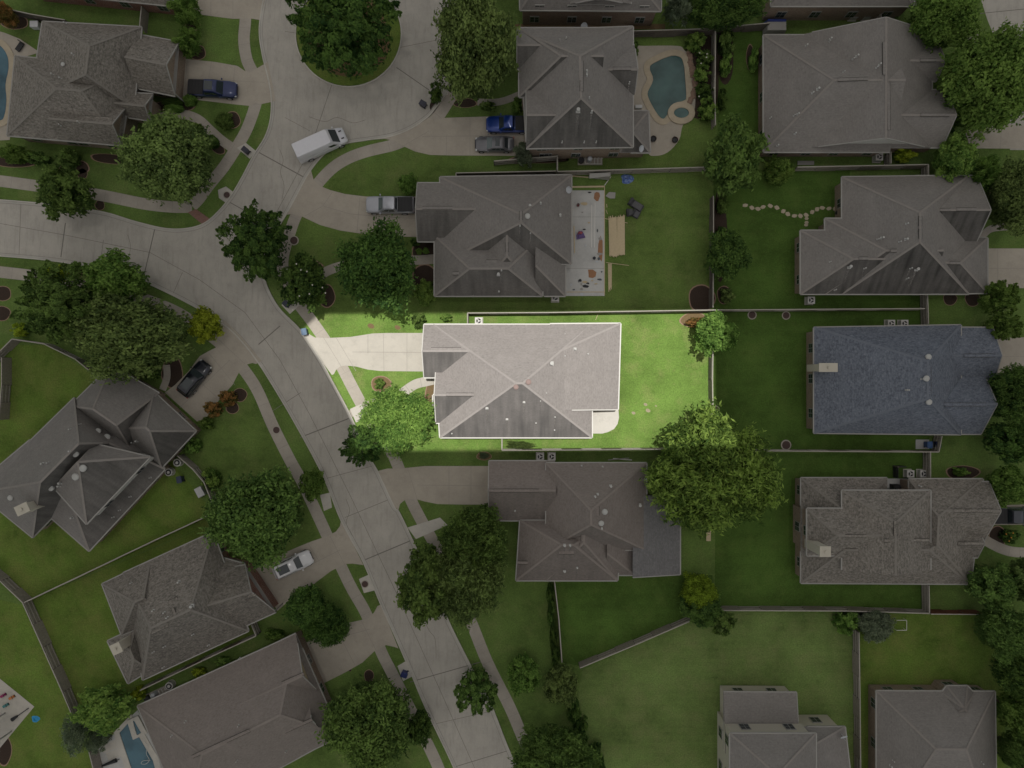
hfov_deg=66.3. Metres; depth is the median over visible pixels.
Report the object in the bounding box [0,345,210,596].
lawn
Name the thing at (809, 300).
air conditioner
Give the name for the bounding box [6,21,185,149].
brick house
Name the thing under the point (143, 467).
window
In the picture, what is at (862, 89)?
brick house
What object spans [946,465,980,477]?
flower bed
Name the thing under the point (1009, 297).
tree
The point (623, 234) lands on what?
plank
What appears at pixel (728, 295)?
shrub
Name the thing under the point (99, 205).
flower bed
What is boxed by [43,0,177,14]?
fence
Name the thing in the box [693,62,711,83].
shrub
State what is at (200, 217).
pavement
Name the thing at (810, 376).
window
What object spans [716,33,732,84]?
flower bed
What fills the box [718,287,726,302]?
flower bed
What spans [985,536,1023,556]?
path
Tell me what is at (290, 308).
pavement
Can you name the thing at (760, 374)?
lawn
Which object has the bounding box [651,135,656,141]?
fire pit
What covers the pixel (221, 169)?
sidewalk
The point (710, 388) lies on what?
wood fence
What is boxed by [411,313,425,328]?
shrub
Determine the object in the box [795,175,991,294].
brick house
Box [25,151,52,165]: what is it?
shrub
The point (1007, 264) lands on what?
driveway
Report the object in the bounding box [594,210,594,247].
plank
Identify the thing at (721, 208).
shrub
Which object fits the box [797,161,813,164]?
plank
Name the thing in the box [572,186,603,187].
plank
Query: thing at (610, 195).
panel
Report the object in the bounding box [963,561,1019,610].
tree
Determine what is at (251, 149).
pavement
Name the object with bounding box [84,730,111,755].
tree
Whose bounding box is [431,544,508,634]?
tree
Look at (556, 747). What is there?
tree
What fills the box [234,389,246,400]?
flower bed
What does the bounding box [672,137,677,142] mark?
fire pit
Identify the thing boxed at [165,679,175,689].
air conditioner
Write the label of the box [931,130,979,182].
tree
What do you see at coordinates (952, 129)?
shrub
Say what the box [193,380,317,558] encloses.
lawn
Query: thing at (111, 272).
tree
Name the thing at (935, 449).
wood fence
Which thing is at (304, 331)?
wheeled bin
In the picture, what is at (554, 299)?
air conditioner
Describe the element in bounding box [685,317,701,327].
shrub
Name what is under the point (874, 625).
tree
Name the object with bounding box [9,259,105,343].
tree
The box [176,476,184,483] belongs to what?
wheeled bin
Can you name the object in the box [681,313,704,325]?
flower bed
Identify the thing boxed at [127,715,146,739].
spa pool
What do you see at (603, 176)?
panel
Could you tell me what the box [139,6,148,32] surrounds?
wood fence
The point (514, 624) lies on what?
ground
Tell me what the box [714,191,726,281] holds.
flower bed
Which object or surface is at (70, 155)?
shrub
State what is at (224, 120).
shrub
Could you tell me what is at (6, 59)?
swimming pool
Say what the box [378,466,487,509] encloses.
driveway
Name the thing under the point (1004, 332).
tree
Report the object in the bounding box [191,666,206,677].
shrub
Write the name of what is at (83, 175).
flower bed
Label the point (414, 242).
shrub
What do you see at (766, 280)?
lawn
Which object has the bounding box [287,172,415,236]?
driveway
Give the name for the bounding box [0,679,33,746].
patio
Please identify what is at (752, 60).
shrub
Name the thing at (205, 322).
tree
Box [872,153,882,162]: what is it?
air conditioner
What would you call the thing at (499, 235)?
brick house
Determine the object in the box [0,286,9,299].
flower bed
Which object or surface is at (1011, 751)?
tree
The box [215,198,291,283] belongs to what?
tree
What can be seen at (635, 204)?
garden seat
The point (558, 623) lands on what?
wood fence
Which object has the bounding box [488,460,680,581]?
brick house
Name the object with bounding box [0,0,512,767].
road
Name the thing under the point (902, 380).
brick house
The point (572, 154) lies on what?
window
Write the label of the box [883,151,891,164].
wood fence
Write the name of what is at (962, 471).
shrub
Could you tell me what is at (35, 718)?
paddling toy
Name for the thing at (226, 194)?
drain cover
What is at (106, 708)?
tree
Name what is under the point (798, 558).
window
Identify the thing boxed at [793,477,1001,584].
brick house
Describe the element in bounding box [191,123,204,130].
shrub
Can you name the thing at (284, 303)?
wheeled bin
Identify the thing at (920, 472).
air conditioner
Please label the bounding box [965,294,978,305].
flower bed
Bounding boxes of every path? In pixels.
[159,365,170,390]
[160,110,238,154]
[320,254,433,278]
[399,377,434,396]
[477,92,517,105]
[980,224,1006,236]
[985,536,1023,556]
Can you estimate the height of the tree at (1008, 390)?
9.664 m
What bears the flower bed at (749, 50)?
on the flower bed
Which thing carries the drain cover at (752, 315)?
on the lawn at (760, 374)
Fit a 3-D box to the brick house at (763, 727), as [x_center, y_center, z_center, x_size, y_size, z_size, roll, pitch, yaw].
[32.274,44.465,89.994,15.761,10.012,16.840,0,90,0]
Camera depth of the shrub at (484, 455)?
94.24 m
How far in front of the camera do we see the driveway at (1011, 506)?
94.97 m
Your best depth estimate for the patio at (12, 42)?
94.96 m
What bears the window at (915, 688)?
in the brick house at (943, 724)
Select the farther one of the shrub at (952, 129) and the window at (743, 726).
the shrub at (952, 129)
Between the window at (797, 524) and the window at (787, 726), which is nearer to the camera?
the window at (787, 726)
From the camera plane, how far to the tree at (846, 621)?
93.03 m
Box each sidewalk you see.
[0,175,191,212]
[0,266,444,767]
[189,18,261,208]
[277,91,527,746]
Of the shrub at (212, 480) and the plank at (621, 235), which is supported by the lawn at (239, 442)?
the shrub at (212, 480)
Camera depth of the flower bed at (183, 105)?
94.98 m
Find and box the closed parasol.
[101,758,118,766]
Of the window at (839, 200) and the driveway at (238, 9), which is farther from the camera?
the driveway at (238, 9)
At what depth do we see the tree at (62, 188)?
89.20 m
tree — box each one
[0,1,19,29]
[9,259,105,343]
[34,161,97,221]
[45,265,69,282]
[59,711,92,758]
[64,289,196,384]
[67,682,136,736]
[77,247,151,304]
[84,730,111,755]
[110,108,216,208]
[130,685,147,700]
[166,0,203,30]
[171,25,201,58]
[187,305,224,344]
[196,463,304,573]
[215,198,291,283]
[277,250,327,313]
[280,582,326,630]
[284,0,402,80]
[298,466,324,502]
[302,599,351,648]
[314,674,415,767]
[331,214,418,317]
[338,425,385,466]
[356,382,434,460]
[393,541,454,630]
[406,707,432,748]
[430,0,521,107]
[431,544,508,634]
[436,503,510,570]
[453,664,497,716]
[506,651,542,697]
[507,722,601,767]
[541,661,578,708]
[638,396,787,539]
[661,0,692,27]
[677,590,723,628]
[678,569,718,609]
[683,0,771,31]
[693,309,739,357]
[702,112,770,196]
[702,229,752,280]
[710,612,736,636]
[763,154,794,187]
[831,611,860,636]
[856,608,896,643]
[904,0,984,53]
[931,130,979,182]
[935,16,1023,142]
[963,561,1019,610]
[965,154,1009,191]
[972,604,1023,667]
[977,279,1020,318]
[981,420,1023,464]
[982,311,1023,340]
[984,463,1023,508]
[985,155,1023,237]
[986,362,1023,426]
[988,654,1023,704]
[996,689,1023,745]
[997,728,1023,767]
[1007,556,1023,601]
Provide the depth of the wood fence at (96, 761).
93.91 m
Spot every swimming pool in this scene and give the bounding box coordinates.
[0,39,13,126]
[114,715,160,767]
[641,49,691,124]
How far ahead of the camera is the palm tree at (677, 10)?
90.39 m
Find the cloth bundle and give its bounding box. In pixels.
[576,231,584,238]
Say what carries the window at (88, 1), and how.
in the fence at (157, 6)
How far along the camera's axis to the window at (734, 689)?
93.53 m
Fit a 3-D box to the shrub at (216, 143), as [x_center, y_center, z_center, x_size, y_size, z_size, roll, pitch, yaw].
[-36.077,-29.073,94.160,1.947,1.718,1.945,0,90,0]
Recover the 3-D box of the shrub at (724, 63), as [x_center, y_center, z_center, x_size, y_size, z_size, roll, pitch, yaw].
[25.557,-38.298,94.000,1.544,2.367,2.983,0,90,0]
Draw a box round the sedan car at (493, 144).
[475,134,513,152]
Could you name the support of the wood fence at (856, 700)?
on the lawn at (654, 702)
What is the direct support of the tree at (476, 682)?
on the ground at (514, 624)
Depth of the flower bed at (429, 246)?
94.98 m
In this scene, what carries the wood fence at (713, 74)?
on the flower bed at (707, 45)
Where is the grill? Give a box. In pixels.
[889,484,900,488]
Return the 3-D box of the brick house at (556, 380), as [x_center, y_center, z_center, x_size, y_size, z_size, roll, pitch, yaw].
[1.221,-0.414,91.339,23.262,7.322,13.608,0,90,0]
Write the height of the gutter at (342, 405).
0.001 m
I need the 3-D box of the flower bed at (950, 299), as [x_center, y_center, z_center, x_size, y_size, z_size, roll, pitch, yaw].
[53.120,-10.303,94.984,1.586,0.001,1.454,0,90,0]
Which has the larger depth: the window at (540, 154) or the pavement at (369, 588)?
the pavement at (369, 588)
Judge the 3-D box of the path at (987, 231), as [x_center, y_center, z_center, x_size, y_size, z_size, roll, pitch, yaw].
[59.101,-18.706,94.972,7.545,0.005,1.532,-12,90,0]
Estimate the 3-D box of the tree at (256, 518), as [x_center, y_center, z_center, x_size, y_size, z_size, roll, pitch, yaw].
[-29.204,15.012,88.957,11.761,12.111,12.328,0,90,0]
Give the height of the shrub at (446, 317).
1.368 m
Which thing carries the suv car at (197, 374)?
on the driveway at (229, 357)
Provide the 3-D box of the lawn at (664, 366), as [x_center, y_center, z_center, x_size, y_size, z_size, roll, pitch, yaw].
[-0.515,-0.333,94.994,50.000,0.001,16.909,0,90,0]
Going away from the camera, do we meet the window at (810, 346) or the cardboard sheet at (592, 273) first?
the window at (810, 346)
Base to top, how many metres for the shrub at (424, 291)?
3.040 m
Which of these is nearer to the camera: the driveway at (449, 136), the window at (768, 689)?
the window at (768, 689)
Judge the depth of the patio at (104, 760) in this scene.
94.96 m
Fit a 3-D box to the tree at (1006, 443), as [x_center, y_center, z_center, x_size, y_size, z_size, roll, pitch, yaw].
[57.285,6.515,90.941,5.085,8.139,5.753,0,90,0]
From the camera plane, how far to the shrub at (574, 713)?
93.26 m
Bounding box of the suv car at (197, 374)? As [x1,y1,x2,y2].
[176,359,211,398]
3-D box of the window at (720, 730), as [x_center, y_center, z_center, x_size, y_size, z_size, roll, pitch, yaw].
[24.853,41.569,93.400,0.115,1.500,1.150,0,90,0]
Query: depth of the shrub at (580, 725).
93.21 m
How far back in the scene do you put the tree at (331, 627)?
90.05 m
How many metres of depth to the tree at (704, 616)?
91.43 m
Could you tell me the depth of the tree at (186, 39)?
92.04 m
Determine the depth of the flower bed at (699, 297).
94.98 m
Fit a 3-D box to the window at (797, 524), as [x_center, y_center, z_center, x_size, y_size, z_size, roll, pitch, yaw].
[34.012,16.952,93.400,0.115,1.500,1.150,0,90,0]
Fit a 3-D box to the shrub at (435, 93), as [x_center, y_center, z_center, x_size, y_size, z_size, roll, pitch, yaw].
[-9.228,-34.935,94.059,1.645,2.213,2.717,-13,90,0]
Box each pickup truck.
[187,78,237,99]
[271,550,313,579]
[366,194,414,214]
[486,113,524,133]
[995,506,1023,525]
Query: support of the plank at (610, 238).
on the plank
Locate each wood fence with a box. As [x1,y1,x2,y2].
[0,339,98,371]
[0,357,11,419]
[0,569,77,713]
[12,10,67,21]
[24,516,205,602]
[88,748,102,767]
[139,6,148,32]
[140,622,260,690]
[177,454,216,501]
[455,170,555,175]
[467,308,924,323]
[494,156,556,165]
[501,438,664,450]
[554,582,562,661]
[556,155,704,175]
[578,617,690,667]
[634,22,769,37]
[708,345,712,414]
[709,196,713,308]
[711,31,715,129]
[718,606,929,613]
[756,435,942,452]
[795,164,928,174]
[852,629,860,767]
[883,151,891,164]
[919,295,928,324]
[921,585,929,612]
[923,452,930,477]
[923,609,980,614]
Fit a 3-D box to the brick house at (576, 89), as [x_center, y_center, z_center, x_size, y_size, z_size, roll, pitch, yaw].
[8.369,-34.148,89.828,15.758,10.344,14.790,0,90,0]
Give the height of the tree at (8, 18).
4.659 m
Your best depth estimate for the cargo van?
92.58 m
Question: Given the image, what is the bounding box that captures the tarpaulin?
[621,174,633,183]
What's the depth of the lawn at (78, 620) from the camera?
94.99 m
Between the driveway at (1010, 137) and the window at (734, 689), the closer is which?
the window at (734, 689)
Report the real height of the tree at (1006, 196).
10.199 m
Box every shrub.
[0,142,32,164]
[9,322,28,336]
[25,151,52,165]
[53,147,81,168]
[143,365,161,380]
[162,97,182,105]
[165,104,184,113]
[182,94,197,106]
[183,437,203,453]
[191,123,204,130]
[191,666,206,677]
[197,417,214,429]
[201,467,222,491]
[202,401,223,417]
[206,134,219,149]
[214,111,234,129]
[214,656,230,666]
[217,390,238,406]
[264,628,284,639]
[374,378,384,388]
[397,172,417,195]
[410,238,420,246]
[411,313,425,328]
[413,278,436,306]
[416,248,421,254]
[422,247,429,253]
[428,80,442,103]
[439,313,451,321]
[479,102,495,111]
[479,452,489,458]
[505,440,535,448]
[511,96,521,113]
[512,141,532,167]
[546,582,553,608]
[547,603,554,627]
[549,626,557,651]
[551,645,559,666]
[567,697,581,722]
[573,714,588,743]
[588,741,605,767]
[634,40,638,55]
[683,31,706,52]
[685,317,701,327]
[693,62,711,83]
[694,83,713,99]
[695,49,713,67]
[697,96,718,121]
[714,226,725,233]
[716,194,729,213]
[717,30,735,58]
[718,53,731,77]
[718,88,727,110]
[719,287,735,303]
[747,47,758,72]
[893,148,918,162]
[950,118,957,133]
[952,467,970,475]
[998,529,1021,544]
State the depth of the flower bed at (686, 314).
94.99 m
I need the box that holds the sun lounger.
[15,39,24,51]
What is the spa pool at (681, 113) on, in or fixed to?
on the patio at (663, 143)
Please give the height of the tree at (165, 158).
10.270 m
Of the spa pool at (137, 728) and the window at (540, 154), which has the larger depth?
the spa pool at (137, 728)
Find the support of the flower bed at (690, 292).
on the lawn at (667, 246)
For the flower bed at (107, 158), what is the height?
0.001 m
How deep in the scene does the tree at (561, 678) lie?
90.34 m
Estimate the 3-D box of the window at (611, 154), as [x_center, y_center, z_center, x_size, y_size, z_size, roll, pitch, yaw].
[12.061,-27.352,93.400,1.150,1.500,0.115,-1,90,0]
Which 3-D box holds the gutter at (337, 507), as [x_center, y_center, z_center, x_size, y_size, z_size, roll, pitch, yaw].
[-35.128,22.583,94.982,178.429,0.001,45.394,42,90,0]
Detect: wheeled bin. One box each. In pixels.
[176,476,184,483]
[240,146,250,155]
[282,300,291,307]
[301,328,308,335]
[400,669,408,678]
[419,99,426,108]
[924,441,932,447]
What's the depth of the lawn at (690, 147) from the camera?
94.99 m
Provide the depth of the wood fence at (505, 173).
93.44 m
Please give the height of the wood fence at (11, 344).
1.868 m
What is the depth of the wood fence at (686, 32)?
93.94 m
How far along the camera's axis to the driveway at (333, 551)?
94.97 m
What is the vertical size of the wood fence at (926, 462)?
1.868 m
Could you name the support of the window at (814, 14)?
in the brick house at (818, 9)
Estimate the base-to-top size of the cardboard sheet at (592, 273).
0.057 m
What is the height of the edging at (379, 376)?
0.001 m
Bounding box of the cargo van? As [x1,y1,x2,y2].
[291,127,347,163]
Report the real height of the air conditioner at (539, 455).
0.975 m
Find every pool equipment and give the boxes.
[144,686,168,700]
[578,156,601,164]
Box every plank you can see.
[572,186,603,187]
[591,205,591,247]
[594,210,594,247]
[604,186,604,294]
[610,222,610,256]
[613,217,613,246]
[615,222,615,253]
[617,217,617,255]
[618,216,618,255]
[620,215,620,254]
[621,216,621,255]
[623,215,623,254]
[624,215,624,254]
[706,531,710,540]
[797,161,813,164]
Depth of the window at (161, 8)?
93.46 m
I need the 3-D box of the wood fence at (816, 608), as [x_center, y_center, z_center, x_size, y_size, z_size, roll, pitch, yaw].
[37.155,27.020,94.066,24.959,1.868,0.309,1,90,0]
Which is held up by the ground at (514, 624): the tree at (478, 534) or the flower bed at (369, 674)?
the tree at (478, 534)
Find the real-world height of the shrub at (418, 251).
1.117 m
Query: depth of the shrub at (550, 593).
93.64 m
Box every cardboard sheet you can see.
[588,270,595,277]
[594,192,599,200]
[598,236,602,260]
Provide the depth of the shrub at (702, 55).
93.60 m
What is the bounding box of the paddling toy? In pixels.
[32,716,39,721]
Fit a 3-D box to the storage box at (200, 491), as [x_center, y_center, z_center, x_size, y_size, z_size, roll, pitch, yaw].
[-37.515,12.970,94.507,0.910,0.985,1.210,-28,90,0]
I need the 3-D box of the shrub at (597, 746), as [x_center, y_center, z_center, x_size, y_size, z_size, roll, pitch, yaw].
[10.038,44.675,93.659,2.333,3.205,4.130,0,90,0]
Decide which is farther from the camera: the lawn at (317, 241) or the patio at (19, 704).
the lawn at (317, 241)
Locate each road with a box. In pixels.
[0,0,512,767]
[980,0,1023,149]
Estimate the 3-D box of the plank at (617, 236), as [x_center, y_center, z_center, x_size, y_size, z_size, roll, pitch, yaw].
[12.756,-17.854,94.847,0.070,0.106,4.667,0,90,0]
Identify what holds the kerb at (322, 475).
on the road at (194, 266)
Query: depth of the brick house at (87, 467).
89.63 m
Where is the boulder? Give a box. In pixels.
[689,65,695,71]
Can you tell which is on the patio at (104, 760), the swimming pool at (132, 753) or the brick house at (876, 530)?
the swimming pool at (132, 753)
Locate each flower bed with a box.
[0,157,33,166]
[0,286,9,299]
[0,306,9,319]
[0,738,11,765]
[0,739,10,764]
[2,16,26,28]
[74,161,87,173]
[78,168,86,177]
[92,154,121,163]
[95,201,103,209]
[157,102,192,110]
[161,359,182,387]
[162,360,181,386]
[192,46,204,58]
[212,145,223,153]
[226,403,237,412]
[230,112,239,127]
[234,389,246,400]
[308,0,389,76]
[321,284,335,307]
[321,285,334,306]
[365,670,373,681]
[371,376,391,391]
[372,377,390,390]
[412,264,433,290]
[413,243,433,254]
[413,265,433,286]
[425,385,433,407]
[454,98,475,106]
[477,452,490,459]
[512,158,565,162]
[679,312,703,326]
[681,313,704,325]
[684,35,718,119]
[689,284,715,312]
[690,285,714,309]
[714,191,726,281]
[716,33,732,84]
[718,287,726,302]
[746,45,751,67]
[944,295,956,304]
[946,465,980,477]
[947,466,978,477]
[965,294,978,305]
[990,527,1003,543]
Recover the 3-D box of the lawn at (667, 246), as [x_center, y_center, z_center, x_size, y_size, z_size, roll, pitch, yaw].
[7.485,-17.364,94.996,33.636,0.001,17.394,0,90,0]
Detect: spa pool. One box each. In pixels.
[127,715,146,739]
[667,102,694,124]
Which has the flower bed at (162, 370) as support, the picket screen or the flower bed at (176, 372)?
the flower bed at (176, 372)
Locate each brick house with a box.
[0,367,200,551]
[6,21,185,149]
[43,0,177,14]
[101,535,282,683]
[137,630,332,767]
[415,174,571,296]
[421,322,620,437]
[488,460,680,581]
[516,22,650,158]
[519,0,661,25]
[717,685,850,767]
[758,17,956,156]
[762,0,916,19]
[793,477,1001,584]
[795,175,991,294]
[806,324,1002,434]
[868,680,996,767]
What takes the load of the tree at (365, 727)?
on the ground at (514, 624)
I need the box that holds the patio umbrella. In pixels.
[10,708,28,721]
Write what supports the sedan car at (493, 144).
on the driveway at (449, 136)
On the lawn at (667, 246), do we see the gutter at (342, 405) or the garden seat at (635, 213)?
the garden seat at (635, 213)
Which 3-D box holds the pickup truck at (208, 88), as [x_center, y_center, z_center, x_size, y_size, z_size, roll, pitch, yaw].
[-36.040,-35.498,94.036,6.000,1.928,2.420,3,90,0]
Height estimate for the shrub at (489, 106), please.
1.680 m
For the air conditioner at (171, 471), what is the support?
on the lawn at (48, 384)
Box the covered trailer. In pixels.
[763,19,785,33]
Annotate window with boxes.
[84,0,96,3]
[119,2,132,7]
[135,466,145,474]
[157,6,169,11]
[530,16,539,22]
[539,153,548,156]
[567,16,576,22]
[570,153,580,156]
[601,16,611,22]
[608,152,618,156]
[634,17,644,22]
[719,726,722,740]
[725,732,728,747]
[732,688,742,690]
[738,724,751,729]
[765,688,776,690]
[774,11,787,17]
[782,724,795,729]
[795,520,799,531]
[797,484,799,494]
[797,556,799,566]
[807,11,821,17]
[808,343,812,352]
[808,374,812,382]
[808,408,812,417]
[808,717,822,722]
[837,198,840,208]
[844,11,858,17]
[871,696,874,708]
[871,736,874,748]
[881,687,893,689]
[882,11,893,16]
[911,687,923,689]
[941,682,953,684]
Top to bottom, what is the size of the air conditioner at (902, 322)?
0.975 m
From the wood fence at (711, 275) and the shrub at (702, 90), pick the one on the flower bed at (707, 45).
the shrub at (702, 90)
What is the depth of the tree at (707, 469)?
86.57 m
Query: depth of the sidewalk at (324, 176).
94.98 m
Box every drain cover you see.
[223,191,230,198]
[272,426,280,433]
[289,236,298,244]
[361,580,368,587]
[748,312,756,318]
[781,440,790,448]
[782,311,789,319]
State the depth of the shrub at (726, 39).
93.18 m
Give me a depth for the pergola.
94.15 m
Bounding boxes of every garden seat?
[626,208,632,216]
[627,197,643,211]
[632,209,640,218]
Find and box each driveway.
[165,320,261,420]
[183,59,275,105]
[194,0,264,19]
[255,523,362,610]
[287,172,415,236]
[298,331,422,374]
[306,605,397,682]
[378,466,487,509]
[380,116,525,155]
[966,125,1023,148]
[989,248,1023,287]
[994,500,1023,524]
[998,337,1023,372]
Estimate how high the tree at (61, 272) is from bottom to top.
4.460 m
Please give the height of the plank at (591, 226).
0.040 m
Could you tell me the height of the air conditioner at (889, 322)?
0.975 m
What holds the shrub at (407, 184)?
on the lawn at (317, 241)
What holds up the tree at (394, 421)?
on the lawn at (664, 366)
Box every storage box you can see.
[30,21,40,29]
[194,486,207,497]
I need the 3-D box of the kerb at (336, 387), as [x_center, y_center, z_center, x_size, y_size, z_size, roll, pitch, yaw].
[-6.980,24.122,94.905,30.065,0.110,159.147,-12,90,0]
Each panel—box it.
[588,172,610,179]
[606,192,615,198]
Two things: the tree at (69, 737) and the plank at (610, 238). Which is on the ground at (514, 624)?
the tree at (69, 737)
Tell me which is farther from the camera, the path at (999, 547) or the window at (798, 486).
the path at (999, 547)
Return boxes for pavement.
[188,209,208,223]
[218,187,232,203]
[238,143,254,158]
[282,303,298,313]
[320,493,331,510]
[350,404,366,421]
[359,574,375,592]
[398,660,411,680]
[408,518,446,538]
[428,82,448,96]
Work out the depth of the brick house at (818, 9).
92.24 m
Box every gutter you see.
[0,0,273,231]
[0,254,455,767]
[4,253,456,766]
[5,0,274,231]
[261,103,513,766]
[262,95,515,766]
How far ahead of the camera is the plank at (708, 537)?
94.56 m
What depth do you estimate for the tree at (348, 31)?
85.84 m
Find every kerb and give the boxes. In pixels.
[0,0,271,229]
[0,255,453,767]
[264,90,515,763]
[295,0,401,87]
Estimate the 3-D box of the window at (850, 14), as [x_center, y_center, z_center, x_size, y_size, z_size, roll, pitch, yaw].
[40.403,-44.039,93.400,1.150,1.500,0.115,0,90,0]
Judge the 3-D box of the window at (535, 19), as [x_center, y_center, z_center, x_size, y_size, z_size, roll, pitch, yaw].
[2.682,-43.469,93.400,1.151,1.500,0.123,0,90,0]
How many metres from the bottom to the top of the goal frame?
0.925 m
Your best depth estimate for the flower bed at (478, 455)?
94.98 m
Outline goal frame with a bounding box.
[893,618,906,630]
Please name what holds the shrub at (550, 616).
on the ground at (514, 624)
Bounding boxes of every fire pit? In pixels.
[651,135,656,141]
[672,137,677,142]
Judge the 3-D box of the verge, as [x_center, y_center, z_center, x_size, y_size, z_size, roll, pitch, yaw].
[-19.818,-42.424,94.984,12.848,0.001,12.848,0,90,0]
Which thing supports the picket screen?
on the lawn at (754, 564)
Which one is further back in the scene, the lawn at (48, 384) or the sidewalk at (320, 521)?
the lawn at (48, 384)
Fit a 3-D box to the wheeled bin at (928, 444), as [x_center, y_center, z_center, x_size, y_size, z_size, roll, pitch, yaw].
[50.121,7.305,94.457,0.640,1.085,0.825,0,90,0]
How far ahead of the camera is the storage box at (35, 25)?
94.12 m
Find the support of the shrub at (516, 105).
on the ground at (514, 624)
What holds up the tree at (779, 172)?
on the lawn at (766, 280)
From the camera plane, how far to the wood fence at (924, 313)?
93.95 m
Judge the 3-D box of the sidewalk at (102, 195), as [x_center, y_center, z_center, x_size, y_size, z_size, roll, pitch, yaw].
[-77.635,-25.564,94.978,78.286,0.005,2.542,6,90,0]
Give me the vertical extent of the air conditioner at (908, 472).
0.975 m
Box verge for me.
[296,0,400,85]
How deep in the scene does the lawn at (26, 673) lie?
94.99 m
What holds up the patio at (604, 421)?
on the lawn at (664, 366)
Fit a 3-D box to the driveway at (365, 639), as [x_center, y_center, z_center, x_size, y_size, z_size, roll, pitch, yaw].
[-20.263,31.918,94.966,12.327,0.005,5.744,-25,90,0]
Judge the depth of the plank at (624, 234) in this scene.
94.81 m
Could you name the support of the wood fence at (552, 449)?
on the lawn at (664, 366)
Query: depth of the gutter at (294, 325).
94.98 m
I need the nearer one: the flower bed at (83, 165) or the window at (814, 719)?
the window at (814, 719)
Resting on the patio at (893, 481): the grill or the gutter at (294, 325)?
the grill
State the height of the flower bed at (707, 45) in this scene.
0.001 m
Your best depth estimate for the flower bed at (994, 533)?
94.98 m
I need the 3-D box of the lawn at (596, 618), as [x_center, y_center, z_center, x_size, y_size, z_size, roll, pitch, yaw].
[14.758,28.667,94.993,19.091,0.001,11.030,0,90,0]
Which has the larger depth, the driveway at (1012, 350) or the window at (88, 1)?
the driveway at (1012, 350)
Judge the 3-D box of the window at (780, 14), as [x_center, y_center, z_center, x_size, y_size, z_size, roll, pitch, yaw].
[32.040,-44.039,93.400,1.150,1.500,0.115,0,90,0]
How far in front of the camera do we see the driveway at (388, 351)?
94.97 m
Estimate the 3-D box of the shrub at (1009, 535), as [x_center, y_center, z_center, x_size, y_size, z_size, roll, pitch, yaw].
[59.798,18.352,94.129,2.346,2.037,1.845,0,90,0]
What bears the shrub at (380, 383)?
on the flower bed at (387, 382)
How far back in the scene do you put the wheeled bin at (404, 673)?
93.95 m
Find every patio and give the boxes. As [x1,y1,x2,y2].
[0,32,36,139]
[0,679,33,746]
[99,710,161,767]
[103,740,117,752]
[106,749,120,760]
[567,190,604,295]
[593,410,618,433]
[634,46,694,155]
[887,479,899,487]
[916,440,928,448]
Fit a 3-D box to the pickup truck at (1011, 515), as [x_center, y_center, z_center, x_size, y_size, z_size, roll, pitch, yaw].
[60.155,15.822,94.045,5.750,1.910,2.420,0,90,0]
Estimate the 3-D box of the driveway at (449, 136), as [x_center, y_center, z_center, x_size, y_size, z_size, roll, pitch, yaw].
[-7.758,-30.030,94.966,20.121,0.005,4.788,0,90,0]
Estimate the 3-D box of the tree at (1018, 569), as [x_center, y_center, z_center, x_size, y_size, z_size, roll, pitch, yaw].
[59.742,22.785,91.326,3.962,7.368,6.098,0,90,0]
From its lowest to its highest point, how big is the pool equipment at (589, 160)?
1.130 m
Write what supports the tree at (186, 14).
on the flower bed
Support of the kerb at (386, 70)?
on the road at (194, 266)
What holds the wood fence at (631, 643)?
on the lawn at (596, 618)
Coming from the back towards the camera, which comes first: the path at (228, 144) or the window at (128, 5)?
the path at (228, 144)
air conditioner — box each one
[165,467,175,475]
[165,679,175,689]
[173,458,183,465]
[475,317,482,323]
[536,452,543,459]
[547,452,555,459]
[551,297,558,302]
[804,297,814,304]
[847,17,857,21]
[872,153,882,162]
[884,320,894,324]
[897,320,907,324]
[903,469,913,476]
[916,469,925,476]
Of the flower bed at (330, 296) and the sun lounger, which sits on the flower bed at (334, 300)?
the flower bed at (330, 296)
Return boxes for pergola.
[0,712,11,739]
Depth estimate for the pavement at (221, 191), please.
94.97 m
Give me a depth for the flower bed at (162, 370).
94.99 m
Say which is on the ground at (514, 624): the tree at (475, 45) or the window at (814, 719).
the tree at (475, 45)
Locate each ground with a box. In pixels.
[0,0,1023,767]
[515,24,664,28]
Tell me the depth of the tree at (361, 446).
89.45 m
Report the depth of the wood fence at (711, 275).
93.86 m
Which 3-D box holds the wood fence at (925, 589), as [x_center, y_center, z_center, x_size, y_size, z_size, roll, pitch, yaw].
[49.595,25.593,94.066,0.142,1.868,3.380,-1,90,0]
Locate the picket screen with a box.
[892,465,898,477]
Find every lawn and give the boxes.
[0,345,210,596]
[0,600,91,767]
[32,523,253,704]
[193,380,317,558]
[287,155,466,313]
[305,312,713,450]
[436,171,712,311]
[555,575,712,665]
[558,35,714,169]
[578,612,855,767]
[714,165,921,308]
[714,310,931,449]
[715,453,929,608]
[718,31,764,159]
[860,614,1004,767]
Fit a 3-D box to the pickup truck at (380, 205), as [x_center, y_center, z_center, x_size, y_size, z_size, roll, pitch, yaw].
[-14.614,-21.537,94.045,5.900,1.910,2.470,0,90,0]
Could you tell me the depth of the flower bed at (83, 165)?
94.98 m
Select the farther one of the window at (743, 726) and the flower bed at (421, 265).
the flower bed at (421, 265)
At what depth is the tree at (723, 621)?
92.07 m
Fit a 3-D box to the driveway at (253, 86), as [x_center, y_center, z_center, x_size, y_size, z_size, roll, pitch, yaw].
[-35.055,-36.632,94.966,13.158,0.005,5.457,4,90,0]
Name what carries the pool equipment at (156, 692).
on the ground at (514, 624)

